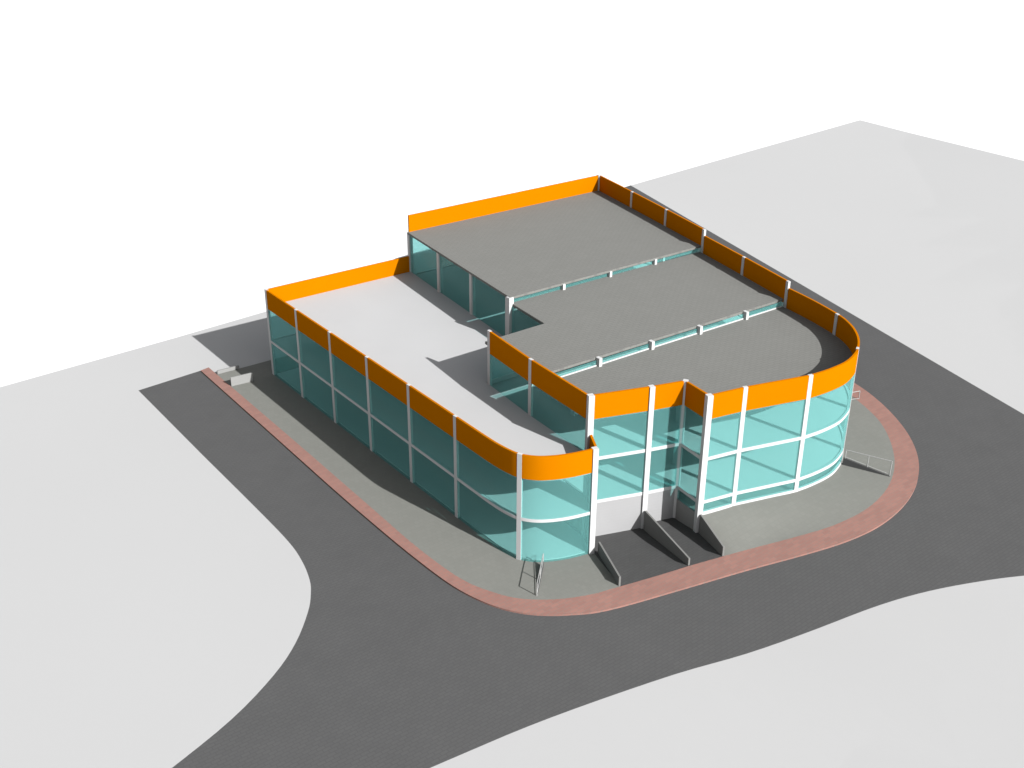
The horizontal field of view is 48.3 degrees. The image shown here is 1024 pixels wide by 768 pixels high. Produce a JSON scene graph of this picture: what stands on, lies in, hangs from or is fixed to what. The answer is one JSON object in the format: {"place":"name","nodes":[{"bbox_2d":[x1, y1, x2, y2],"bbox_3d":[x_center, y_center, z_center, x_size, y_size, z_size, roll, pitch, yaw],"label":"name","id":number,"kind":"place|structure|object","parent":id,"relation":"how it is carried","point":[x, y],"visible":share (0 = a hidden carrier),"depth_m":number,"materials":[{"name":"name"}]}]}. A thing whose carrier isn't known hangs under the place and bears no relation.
{"place":"outdoors","nodes":[
{"label":"outdoors","id":0,"kind":"place"},
{"bbox_2d":[0,0,1023,386],"bbox_3d":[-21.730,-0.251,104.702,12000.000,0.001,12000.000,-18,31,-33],"label":"sky","id":1,"kind":"structure","parent":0,"point":[172,168],"depth_m":202.53,"materials":[{"name":"white"}]},
{"bbox_2d":[0,120,1023,767],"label":"ground","id":2,"kind":"structure","parent":0,"point":[154,592],"depth_m":76.10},
{"bbox_2d":[217,365,238,373],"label":"retaining wall","id":3,"kind":"structure","parent":2,"relation":"on","point":[220,371],"depth_m":104.76,"materials":[{"name":"concrete"}]},
{"bbox_2d":[217,355,894,599],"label":"pavement","id":4,"kind":"structure","parent":0,"point":[427,523],"depth_m":82.67,"materials":[{"name":"grey concrete"}]},
{"bbox_2d":[230,372,252,385],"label":"wall","id":5,"kind":"structure","parent":4,"relation":"on","point":[241,379],"depth_m":102.37,"materials":[{"name":"concrete"}]},
{"bbox_2d":[537,561,543,593],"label":"upstand wall","id":6,"kind":"structure","parent":4,"relation":"on","point":[542,566],"depth_m":76.34,"materials":[{"name":"concrete"}]},
{"bbox_2d":[536,553,543,595],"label":"railing","id":7,"kind":"object","parent":6,"relation":"on","point":[540,570],"visible":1,"depth_m":75.58,"materials":[{"name":"metal"}]},
{"bbox_2d":[264,174,859,559],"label":"commercial building","id":8,"kind":"structure","parent":4,"relation":"on","point":[525,374],"depth_m":87.96,"materials":[{"name":"teal glass"}]},
{"bbox_2d":[598,542,620,585],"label":"ramp wall","id":9,"kind":"structure","parent":4,"relation":"on","point":[607,561],"depth_m":76.84,"materials":[{"name":"grey concrete"}]},
{"bbox_2d":[594,528,687,585],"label":"ramp","id":10,"kind":"structure","parent":4,"relation":"on","point":[637,554],"depth_m":78.47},
{"bbox_2d":[644,511,689,565],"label":"ramp wall","id":11,"kind":"structure","parent":10,"relation":"on","point":[654,529],"depth_m":79.42,"materials":[{"name":"grey concrete"}]},
{"bbox_2d":[657,518,721,565],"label":"ramp","id":12,"kind":"structure","parent":4,"relation":"on","point":[696,548],"depth_m":79.47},
{"bbox_2d":[699,514,724,555],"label":"ramp wall","id":13,"kind":"structure","parent":4,"relation":"on","point":[708,535],"depth_m":78.78,"materials":[{"name":"grey concrete"}]},
{"bbox_2d":[842,457,889,476],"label":"upstand wall","id":14,"kind":"structure","parent":4,"relation":"on","point":[849,463],"depth_m":85.91,"materials":[{"name":"concrete"}]},
{"bbox_2d":[845,450,891,475],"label":"railing","id":15,"kind":"object","parent":14,"relation":"on","point":[868,461],"visible":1,"depth_m":85.36,"materials":[{"name":"metal"}]},
{"bbox_2d":[138,185,1023,767],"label":"road","id":16,"kind":"structure","parent":0,"point":[398,657],"depth_m":73.31,"materials":[{"name":"grey asphalt"}]},
{"bbox_2d":[201,314,918,615],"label":"kerb","id":17,"kind":"structure","parent":16,"relation":"on","point":[890,502],"depth_m":78.32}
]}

